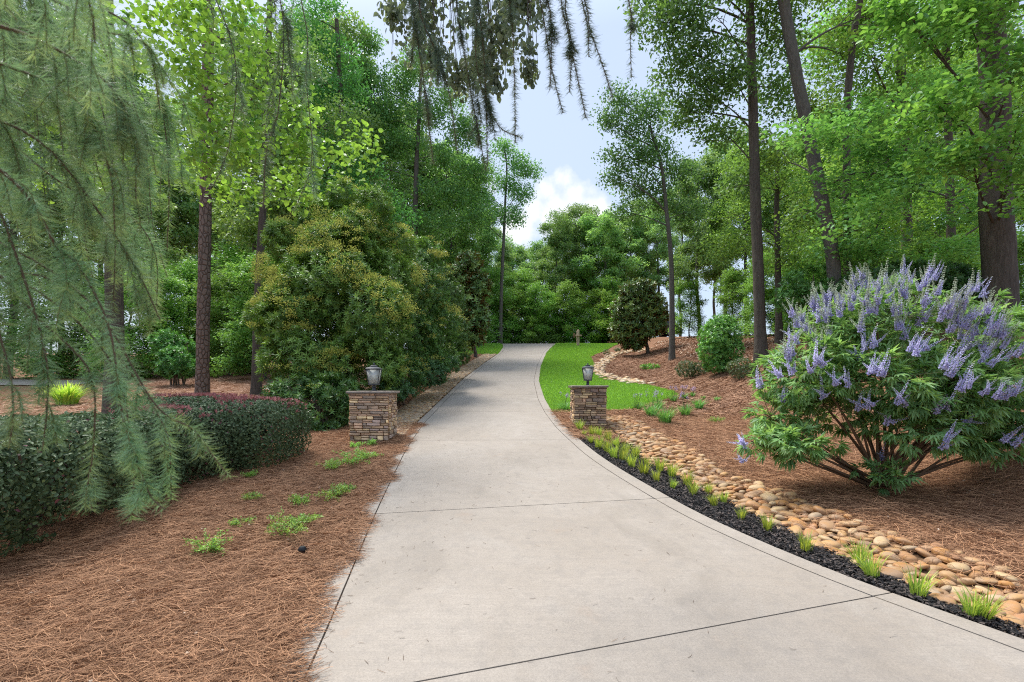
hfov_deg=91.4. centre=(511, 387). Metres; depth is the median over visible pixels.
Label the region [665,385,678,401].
flowering grass clump
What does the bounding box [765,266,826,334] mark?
understory tree
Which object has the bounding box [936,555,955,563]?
river stone
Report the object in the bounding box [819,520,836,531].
river stone
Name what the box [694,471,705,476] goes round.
river stone
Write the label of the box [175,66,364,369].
forest tree
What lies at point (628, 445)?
golden grass tuft
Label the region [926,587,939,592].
river stone
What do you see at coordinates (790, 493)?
river stone
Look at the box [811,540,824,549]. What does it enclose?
river stone
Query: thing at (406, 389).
evergreen shrub
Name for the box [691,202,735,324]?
forest tree
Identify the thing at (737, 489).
river stone
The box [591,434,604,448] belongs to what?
golden grass tuft
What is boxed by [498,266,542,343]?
understory tree
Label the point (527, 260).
forest tree
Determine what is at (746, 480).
river stone
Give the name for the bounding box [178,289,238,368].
understory tree
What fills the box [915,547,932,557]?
river stone
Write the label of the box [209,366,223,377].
golden shrub
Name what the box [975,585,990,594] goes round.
river stone
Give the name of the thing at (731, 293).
understory tree
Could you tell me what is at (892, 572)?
river stone
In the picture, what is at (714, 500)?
golden grass tuft
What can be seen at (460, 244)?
forest tree
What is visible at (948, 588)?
river stone
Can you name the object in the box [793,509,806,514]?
river stone
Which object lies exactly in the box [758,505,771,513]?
river stone
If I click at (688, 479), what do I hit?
golden grass tuft
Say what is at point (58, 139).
forest tree
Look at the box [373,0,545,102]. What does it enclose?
birch tree
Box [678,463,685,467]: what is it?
river stone
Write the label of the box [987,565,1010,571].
river stone
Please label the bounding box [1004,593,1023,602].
river stone
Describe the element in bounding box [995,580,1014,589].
river stone
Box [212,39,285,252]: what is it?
forest tree
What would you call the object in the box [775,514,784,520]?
river stone
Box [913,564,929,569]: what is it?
river stone
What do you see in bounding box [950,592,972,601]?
river stone
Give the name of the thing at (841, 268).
understory tree
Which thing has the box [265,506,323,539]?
sprig
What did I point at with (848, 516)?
river stone
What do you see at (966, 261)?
understory tree
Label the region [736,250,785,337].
understory tree
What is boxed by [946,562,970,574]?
river stone
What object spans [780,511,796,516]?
river stone
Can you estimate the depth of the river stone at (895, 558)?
4.35 m
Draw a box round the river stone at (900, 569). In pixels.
[888,566,905,572]
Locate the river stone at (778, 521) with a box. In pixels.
[768,518,781,525]
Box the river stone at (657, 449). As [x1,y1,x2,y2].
[651,447,661,451]
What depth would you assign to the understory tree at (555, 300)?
47.35 m
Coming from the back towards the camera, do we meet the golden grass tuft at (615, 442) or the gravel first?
the gravel
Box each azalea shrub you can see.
[674,360,707,377]
[726,357,756,378]
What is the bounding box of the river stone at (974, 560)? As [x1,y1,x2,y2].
[962,556,982,563]
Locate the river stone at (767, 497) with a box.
[760,493,777,502]
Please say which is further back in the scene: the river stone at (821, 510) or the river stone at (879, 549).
the river stone at (821, 510)
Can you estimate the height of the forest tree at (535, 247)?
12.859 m
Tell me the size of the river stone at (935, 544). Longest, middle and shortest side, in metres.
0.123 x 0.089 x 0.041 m
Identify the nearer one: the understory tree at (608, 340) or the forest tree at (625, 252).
the understory tree at (608, 340)
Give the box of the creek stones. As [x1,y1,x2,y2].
[590,348,657,383]
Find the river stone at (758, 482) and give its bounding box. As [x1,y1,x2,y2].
[753,481,763,484]
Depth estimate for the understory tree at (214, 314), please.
26.27 m
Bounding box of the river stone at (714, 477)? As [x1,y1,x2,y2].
[708,475,720,479]
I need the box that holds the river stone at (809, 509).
[799,504,813,512]
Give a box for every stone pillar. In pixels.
[346,391,399,443]
[568,385,608,428]
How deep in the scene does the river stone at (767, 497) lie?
5.87 m
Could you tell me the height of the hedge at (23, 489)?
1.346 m
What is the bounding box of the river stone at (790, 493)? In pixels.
[783,492,796,497]
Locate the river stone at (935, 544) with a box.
[930,542,943,547]
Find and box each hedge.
[0,411,204,556]
[98,392,311,484]
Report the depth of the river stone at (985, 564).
4.08 m
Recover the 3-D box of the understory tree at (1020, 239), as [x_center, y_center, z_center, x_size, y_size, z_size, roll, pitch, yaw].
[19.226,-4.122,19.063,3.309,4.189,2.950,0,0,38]
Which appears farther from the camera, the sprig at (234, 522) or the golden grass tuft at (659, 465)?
the golden grass tuft at (659, 465)
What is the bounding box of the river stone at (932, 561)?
[923,557,941,564]
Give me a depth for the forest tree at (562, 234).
49.25 m
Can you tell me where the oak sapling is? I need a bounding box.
[688,142,832,343]
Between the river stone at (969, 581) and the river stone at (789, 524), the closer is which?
the river stone at (969, 581)
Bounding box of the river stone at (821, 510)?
[813,505,828,514]
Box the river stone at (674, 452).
[671,450,683,454]
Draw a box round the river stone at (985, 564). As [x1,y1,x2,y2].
[975,561,993,568]
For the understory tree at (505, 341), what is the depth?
44.62 m
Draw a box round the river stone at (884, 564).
[871,558,885,565]
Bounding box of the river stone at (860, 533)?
[854,532,867,539]
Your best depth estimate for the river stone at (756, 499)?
5.91 m
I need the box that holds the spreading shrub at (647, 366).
[640,363,659,369]
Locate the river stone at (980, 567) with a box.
[971,565,986,571]
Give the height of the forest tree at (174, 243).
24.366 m
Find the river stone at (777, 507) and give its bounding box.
[771,506,785,510]
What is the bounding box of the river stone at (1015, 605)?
[999,600,1021,614]
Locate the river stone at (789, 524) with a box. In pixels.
[781,521,791,526]
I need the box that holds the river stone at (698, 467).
[695,466,706,470]
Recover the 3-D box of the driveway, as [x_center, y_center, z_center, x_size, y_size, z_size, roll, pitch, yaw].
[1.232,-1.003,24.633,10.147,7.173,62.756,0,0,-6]
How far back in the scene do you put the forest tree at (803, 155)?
29.95 m
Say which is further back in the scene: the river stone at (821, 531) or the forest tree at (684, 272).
the forest tree at (684, 272)
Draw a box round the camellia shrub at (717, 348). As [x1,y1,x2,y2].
[695,314,745,374]
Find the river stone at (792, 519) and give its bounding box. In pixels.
[788,517,807,525]
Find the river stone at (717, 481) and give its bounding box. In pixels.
[710,480,725,485]
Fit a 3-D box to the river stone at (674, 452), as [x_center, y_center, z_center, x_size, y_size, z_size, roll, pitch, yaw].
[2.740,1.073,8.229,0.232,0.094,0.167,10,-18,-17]
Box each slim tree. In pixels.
[201,0,375,394]
[791,0,947,274]
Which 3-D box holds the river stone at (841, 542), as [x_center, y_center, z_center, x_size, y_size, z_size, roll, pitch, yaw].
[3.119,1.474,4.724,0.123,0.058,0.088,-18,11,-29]
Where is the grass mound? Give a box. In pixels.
[28,381,89,404]
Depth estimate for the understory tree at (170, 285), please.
25.71 m
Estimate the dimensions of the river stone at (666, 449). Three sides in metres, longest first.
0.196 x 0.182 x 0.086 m
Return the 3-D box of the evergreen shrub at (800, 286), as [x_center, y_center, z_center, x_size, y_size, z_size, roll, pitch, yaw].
[9.988,-2.615,16.386,2.939,2.954,1.858,0,0,25]
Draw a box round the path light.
[298,546,306,555]
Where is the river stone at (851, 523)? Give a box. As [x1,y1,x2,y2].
[838,521,860,526]
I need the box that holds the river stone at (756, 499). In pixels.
[753,497,761,501]
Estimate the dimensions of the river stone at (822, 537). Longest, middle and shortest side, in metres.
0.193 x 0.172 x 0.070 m
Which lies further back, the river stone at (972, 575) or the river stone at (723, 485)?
the river stone at (723, 485)
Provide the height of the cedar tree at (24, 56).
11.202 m
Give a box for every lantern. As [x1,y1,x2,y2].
[365,363,381,390]
[582,363,593,384]
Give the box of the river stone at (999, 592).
[989,591,1004,595]
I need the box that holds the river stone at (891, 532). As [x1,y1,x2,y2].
[886,531,900,535]
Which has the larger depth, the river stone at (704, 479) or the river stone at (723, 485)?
the river stone at (704, 479)
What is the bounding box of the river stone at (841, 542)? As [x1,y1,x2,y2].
[837,539,847,546]
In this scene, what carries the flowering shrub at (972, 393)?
on the ground at (612, 348)
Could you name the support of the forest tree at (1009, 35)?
on the ground at (612, 348)
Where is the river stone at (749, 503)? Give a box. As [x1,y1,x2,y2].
[745,500,760,509]
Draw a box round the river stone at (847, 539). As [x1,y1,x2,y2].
[840,537,858,543]
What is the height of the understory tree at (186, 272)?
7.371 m
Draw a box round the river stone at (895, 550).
[884,547,902,553]
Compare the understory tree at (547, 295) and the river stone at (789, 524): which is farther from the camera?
the understory tree at (547, 295)
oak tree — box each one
[214,0,428,369]
[824,0,1023,335]
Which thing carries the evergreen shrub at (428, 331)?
on the ground at (612, 348)
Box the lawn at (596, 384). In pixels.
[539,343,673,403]
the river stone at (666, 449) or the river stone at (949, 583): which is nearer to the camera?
the river stone at (949, 583)
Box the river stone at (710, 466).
[708,464,716,469]
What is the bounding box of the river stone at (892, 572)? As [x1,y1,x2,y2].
[879,568,903,578]
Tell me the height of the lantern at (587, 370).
0.509 m
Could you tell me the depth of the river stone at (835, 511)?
5.29 m
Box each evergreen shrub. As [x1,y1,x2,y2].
[144,328,195,385]
[240,175,425,405]
[260,371,361,431]
[365,234,464,386]
[378,353,461,405]
[420,260,472,380]
[767,264,861,350]
[836,258,984,338]
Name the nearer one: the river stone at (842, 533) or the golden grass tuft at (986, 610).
the golden grass tuft at (986, 610)
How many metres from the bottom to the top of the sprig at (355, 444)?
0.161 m
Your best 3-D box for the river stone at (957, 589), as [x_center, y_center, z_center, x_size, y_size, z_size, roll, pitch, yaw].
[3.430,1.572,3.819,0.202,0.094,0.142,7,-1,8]
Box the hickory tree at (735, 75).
[617,0,812,363]
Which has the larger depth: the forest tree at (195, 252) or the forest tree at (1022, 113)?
the forest tree at (195, 252)
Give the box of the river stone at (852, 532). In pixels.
[847,528,857,533]
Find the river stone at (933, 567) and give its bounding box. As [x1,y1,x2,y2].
[925,565,943,571]
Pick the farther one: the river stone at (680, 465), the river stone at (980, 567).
the river stone at (680, 465)
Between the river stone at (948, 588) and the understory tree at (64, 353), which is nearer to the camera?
the river stone at (948, 588)
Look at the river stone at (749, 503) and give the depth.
5.72 m
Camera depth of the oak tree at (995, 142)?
11.61 m
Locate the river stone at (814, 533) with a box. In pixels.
[803,529,818,536]
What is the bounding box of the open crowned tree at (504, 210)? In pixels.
[468,134,546,343]
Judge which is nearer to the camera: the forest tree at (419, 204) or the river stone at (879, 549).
the river stone at (879, 549)
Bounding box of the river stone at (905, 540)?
[894,537,916,545]
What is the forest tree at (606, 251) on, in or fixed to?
on the ground at (612, 348)
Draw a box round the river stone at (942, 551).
[931,547,951,558]
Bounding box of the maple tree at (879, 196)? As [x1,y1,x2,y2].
[756,0,1023,327]
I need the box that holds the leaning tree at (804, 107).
[728,0,917,347]
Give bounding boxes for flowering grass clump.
[555,394,569,409]
[631,393,645,409]
[643,392,663,416]
[647,404,678,423]
[653,390,668,407]
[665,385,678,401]
[675,391,697,415]
[680,386,690,399]
[688,398,710,408]
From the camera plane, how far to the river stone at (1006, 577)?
3.90 m
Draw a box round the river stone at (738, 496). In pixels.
[735,493,743,499]
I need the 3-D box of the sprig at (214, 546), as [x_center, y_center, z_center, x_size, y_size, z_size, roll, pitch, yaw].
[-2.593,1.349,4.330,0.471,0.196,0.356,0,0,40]
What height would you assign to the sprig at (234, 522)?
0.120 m
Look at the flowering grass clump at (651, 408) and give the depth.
12.01 m
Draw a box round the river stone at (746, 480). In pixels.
[740,479,751,482]
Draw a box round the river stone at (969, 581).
[957,577,975,584]
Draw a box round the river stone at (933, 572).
[928,570,938,575]
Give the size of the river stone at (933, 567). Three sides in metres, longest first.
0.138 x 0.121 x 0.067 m
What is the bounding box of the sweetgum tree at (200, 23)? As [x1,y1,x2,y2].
[0,0,387,413]
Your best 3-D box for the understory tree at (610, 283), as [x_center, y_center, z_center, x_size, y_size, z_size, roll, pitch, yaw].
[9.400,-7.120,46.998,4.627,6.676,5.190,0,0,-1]
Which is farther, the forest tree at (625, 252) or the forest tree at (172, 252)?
the forest tree at (625, 252)
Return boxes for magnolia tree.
[446,249,494,357]
[607,276,668,353]
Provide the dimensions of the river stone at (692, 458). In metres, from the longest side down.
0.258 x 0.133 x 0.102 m
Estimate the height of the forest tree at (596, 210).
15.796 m
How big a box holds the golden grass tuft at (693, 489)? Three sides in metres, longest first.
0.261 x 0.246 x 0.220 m
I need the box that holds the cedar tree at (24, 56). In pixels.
[0,0,639,524]
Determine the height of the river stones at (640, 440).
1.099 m
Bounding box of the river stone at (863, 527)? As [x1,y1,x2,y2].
[856,525,869,532]
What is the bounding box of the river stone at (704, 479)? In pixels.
[701,477,708,482]
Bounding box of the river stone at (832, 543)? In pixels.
[821,540,840,547]
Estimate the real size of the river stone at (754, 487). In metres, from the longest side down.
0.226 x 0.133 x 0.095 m
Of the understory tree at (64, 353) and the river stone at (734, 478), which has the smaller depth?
the river stone at (734, 478)
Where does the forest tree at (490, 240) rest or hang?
on the ground at (612, 348)
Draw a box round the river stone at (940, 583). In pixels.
[930,578,944,586]
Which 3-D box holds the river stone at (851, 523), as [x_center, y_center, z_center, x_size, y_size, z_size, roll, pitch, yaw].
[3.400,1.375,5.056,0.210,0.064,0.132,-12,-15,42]
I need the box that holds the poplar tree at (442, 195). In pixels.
[342,20,500,335]
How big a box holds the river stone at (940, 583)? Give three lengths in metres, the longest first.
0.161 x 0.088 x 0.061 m
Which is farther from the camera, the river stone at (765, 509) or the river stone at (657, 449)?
the river stone at (657, 449)
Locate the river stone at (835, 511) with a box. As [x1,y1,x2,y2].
[825,509,846,514]
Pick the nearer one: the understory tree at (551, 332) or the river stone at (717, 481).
the river stone at (717, 481)
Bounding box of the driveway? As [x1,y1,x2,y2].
[305,344,1023,681]
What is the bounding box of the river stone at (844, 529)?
[835,527,848,531]
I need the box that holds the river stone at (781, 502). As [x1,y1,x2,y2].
[775,500,787,505]
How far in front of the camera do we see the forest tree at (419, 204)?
40.83 m
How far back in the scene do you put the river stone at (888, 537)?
4.67 m
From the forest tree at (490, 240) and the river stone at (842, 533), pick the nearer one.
the river stone at (842, 533)
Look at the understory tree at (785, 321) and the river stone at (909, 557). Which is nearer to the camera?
the river stone at (909, 557)
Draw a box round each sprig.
[183,528,232,555]
[228,516,256,526]
[240,469,257,477]
[241,491,265,499]
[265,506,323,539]
[284,513,318,527]
[288,493,310,505]
[314,457,342,469]
[314,483,349,501]
[325,447,370,466]
[338,482,355,492]
[349,441,360,447]
[351,448,383,459]
[362,438,378,445]
[708,416,724,421]
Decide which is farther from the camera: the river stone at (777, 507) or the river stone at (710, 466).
the river stone at (710, 466)
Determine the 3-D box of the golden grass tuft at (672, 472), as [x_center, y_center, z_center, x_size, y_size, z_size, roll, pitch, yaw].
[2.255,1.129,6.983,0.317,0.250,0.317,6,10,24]
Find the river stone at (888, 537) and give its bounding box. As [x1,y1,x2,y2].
[886,535,894,541]
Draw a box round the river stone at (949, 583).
[942,579,956,585]
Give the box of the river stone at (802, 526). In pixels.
[791,522,806,529]
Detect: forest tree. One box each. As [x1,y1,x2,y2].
[0,59,89,378]
[0,94,36,251]
[17,25,103,373]
[19,131,167,322]
[50,50,199,307]
[119,89,196,256]
[125,87,241,314]
[167,63,272,306]
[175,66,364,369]
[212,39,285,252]
[248,130,376,334]
[290,2,395,247]
[352,93,413,311]
[374,98,450,292]
[387,206,443,330]
[393,138,461,265]
[421,139,496,334]
[440,152,501,276]
[474,220,514,307]
[488,233,518,295]
[495,244,535,334]
[510,249,547,316]
[520,240,559,343]
[530,208,577,304]
[534,226,586,320]
[553,202,601,289]
[567,203,623,303]
[568,209,649,313]
[596,213,635,340]
[611,211,663,290]
[625,195,664,279]
[626,199,686,336]
[659,148,732,335]
[659,176,705,336]
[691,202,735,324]
[698,125,750,313]
[702,142,788,334]
[762,135,805,261]
[771,105,851,333]
[780,99,899,278]
[838,52,944,242]
[900,57,1022,250]
[940,9,1023,212]
[954,53,1023,264]
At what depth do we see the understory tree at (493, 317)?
43.76 m
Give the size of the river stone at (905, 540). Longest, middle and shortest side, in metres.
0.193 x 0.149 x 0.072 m
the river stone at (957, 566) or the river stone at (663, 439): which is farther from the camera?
the river stone at (663, 439)
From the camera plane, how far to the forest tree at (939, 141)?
29.20 m
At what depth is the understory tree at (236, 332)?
23.35 m
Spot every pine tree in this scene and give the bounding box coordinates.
[158,0,343,395]
[589,76,711,360]
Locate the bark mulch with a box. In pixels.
[567,426,1023,638]
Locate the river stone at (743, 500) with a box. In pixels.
[738,498,752,502]
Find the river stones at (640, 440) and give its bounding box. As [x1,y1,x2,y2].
[606,415,1023,629]
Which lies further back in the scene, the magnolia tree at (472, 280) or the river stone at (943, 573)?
the magnolia tree at (472, 280)
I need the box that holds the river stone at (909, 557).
[898,552,917,562]
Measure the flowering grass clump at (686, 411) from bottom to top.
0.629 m
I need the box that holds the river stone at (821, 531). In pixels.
[816,529,825,534]
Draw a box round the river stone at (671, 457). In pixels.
[668,455,675,459]
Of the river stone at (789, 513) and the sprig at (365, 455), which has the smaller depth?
the river stone at (789, 513)
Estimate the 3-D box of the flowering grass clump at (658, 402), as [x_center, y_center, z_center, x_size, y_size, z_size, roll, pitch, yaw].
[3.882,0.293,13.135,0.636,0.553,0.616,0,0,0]
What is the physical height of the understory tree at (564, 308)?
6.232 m
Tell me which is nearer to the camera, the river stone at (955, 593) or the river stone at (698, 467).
the river stone at (955, 593)
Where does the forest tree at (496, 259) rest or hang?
on the ground at (612, 348)
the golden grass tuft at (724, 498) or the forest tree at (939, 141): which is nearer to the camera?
the golden grass tuft at (724, 498)
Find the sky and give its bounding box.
[0,0,1023,352]
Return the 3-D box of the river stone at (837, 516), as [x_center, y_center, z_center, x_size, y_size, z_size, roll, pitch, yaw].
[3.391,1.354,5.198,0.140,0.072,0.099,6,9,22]
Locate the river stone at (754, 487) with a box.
[748,485,765,490]
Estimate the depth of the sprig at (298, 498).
5.55 m
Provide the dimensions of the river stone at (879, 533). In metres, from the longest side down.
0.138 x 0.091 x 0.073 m
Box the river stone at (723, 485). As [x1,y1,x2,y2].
[718,483,728,487]
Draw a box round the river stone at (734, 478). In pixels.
[731,476,743,481]
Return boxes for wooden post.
[573,330,581,344]
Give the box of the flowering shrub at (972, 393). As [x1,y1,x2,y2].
[728,253,1023,497]
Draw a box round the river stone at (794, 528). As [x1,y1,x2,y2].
[788,525,802,534]
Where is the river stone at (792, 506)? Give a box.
[788,503,798,509]
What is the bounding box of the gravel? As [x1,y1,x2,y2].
[396,354,496,434]
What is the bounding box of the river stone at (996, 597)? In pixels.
[985,594,1006,603]
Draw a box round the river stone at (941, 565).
[937,563,949,570]
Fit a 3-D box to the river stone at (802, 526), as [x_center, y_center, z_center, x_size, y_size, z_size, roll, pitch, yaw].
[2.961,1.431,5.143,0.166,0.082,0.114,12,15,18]
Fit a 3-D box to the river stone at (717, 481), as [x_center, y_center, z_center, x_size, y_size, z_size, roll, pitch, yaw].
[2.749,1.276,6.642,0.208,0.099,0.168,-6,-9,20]
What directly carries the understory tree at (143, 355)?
on the ground at (612, 348)
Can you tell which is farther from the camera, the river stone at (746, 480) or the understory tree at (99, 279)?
the understory tree at (99, 279)
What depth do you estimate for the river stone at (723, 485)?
6.47 m
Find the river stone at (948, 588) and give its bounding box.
[941,585,951,591]
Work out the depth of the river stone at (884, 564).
4.25 m
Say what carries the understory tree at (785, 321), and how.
on the ground at (612, 348)
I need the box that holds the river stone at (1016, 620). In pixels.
[1005,615,1023,624]
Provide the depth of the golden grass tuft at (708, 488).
6.23 m
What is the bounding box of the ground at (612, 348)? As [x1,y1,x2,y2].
[0,336,1023,681]
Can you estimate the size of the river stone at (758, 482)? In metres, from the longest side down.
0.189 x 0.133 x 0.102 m
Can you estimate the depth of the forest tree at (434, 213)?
39.73 m
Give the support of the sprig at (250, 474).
on the ground at (612, 348)
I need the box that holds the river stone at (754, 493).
[745,490,762,498]
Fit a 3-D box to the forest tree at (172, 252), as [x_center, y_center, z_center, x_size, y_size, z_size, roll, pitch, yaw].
[-25.497,-10.931,32.386,9.075,20.346,9.065,0,0,11]
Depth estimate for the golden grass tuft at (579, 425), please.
10.27 m
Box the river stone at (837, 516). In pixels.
[831,514,844,520]
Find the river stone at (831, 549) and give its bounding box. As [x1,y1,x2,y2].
[823,546,847,555]
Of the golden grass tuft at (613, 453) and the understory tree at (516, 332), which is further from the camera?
the understory tree at (516, 332)
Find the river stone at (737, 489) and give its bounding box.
[733,486,744,491]
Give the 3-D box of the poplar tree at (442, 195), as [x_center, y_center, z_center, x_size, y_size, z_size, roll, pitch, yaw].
[-5.638,-11.479,30.068,10.059,20.440,3.543,0,0,0]
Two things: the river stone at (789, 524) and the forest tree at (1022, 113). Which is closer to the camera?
the river stone at (789, 524)
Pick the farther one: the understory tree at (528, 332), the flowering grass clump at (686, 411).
the understory tree at (528, 332)
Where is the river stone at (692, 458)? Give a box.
[683,456,696,461]
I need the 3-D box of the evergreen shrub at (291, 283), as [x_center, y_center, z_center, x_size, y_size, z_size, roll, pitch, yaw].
[-4.533,-2.571,12.556,4.695,6.537,3.786,0,0,0]
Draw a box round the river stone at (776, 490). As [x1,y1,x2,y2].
[769,488,783,493]
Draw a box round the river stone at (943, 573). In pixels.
[939,570,958,582]
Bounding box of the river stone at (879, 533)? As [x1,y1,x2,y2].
[871,530,886,536]
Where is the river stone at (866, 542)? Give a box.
[856,540,873,547]
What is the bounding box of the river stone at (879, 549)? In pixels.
[871,545,882,552]
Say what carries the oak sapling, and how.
on the ground at (612, 348)
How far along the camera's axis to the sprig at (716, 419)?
11.25 m
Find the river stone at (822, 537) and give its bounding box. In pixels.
[818,535,836,541]
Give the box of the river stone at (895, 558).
[881,552,901,561]
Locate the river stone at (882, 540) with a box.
[873,536,889,546]
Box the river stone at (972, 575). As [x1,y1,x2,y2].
[968,571,983,578]
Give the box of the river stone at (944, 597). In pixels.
[928,593,956,605]
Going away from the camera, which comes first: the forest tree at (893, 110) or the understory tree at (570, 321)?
the forest tree at (893, 110)
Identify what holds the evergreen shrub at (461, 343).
on the ground at (612, 348)
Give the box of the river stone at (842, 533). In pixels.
[837,530,847,536]
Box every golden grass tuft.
[573,420,586,429]
[586,435,594,442]
[587,424,596,434]
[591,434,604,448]
[594,426,604,434]
[599,439,611,452]
[601,429,612,439]
[607,443,620,457]
[609,435,619,445]
[615,445,628,460]
[619,439,633,452]
[623,452,640,466]
[630,441,640,456]
[633,457,654,473]
[651,468,660,481]
[653,456,666,471]
[665,461,685,477]
[669,477,679,488]
[678,467,696,485]
[685,479,700,494]
[701,479,719,493]
[705,492,719,505]
[714,490,729,502]
[733,504,747,519]
[758,512,776,530]
[797,528,821,552]
[834,537,877,562]
[849,549,889,578]
[898,563,947,596]
[952,586,987,618]
[954,575,1008,619]
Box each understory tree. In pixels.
[0,262,65,378]
[3,277,101,378]
[29,257,141,378]
[74,269,187,378]
[124,259,196,376]
[137,257,226,368]
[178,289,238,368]
[180,271,270,374]
[190,241,270,370]
[209,246,298,379]
[481,267,518,342]
[482,297,494,342]
[486,311,500,342]
[489,316,512,343]
[490,288,538,343]
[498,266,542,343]
[503,315,523,343]
[512,280,564,343]
[515,315,541,343]
[535,290,577,342]
[535,316,559,343]
[545,279,592,343]
[547,312,569,343]
[560,316,586,342]
[566,266,603,342]
[569,287,615,342]
[575,307,606,342]
[587,275,628,342]
[602,317,616,342]
[666,279,708,336]
[706,266,753,335]
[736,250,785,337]
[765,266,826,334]
[771,251,825,337]
[815,232,879,334]
[840,243,923,330]
[886,234,953,326]
[912,233,981,327]
[976,226,1023,306]
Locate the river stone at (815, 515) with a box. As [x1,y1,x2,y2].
[808,512,822,520]
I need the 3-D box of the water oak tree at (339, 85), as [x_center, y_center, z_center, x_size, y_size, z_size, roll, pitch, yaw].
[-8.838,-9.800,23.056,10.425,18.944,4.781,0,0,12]
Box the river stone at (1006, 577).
[994,571,1021,582]
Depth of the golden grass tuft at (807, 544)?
4.36 m
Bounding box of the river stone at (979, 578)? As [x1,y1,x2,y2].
[974,576,997,583]
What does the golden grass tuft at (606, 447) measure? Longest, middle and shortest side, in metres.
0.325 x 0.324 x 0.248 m
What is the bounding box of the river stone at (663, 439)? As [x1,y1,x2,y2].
[658,437,667,440]
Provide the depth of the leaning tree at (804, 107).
17.16 m
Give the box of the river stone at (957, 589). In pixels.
[948,586,971,593]
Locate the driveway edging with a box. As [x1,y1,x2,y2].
[275,344,1023,681]
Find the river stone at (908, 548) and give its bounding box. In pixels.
[901,545,916,551]
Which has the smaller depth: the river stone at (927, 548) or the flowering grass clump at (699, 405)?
the river stone at (927, 548)
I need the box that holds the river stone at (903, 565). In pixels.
[892,562,919,572]
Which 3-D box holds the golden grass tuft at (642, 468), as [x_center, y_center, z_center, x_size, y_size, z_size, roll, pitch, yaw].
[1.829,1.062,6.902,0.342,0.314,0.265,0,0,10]
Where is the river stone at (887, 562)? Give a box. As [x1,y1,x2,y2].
[885,560,896,564]
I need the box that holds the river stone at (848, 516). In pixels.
[844,514,851,520]
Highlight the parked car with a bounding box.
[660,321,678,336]
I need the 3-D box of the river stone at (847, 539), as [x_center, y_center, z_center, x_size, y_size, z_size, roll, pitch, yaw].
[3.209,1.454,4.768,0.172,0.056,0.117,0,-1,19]
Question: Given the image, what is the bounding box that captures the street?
[0,379,102,385]
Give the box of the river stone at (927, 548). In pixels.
[921,545,933,550]
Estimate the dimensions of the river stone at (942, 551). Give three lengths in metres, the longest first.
0.175 x 0.139 x 0.091 m
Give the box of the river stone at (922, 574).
[917,572,930,581]
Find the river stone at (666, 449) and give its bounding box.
[660,448,671,452]
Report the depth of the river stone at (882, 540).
4.63 m
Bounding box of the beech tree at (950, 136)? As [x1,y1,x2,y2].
[861,19,1023,296]
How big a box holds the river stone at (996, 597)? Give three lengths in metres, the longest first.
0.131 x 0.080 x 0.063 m
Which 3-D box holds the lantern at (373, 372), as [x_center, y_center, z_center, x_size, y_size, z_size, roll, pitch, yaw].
[-2.580,-0.210,9.350,0.272,0.530,0.272,0,0,-7]
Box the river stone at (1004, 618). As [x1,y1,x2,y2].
[992,616,1010,621]
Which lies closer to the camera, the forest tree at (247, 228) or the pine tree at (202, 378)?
the pine tree at (202, 378)
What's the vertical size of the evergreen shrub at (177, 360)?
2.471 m

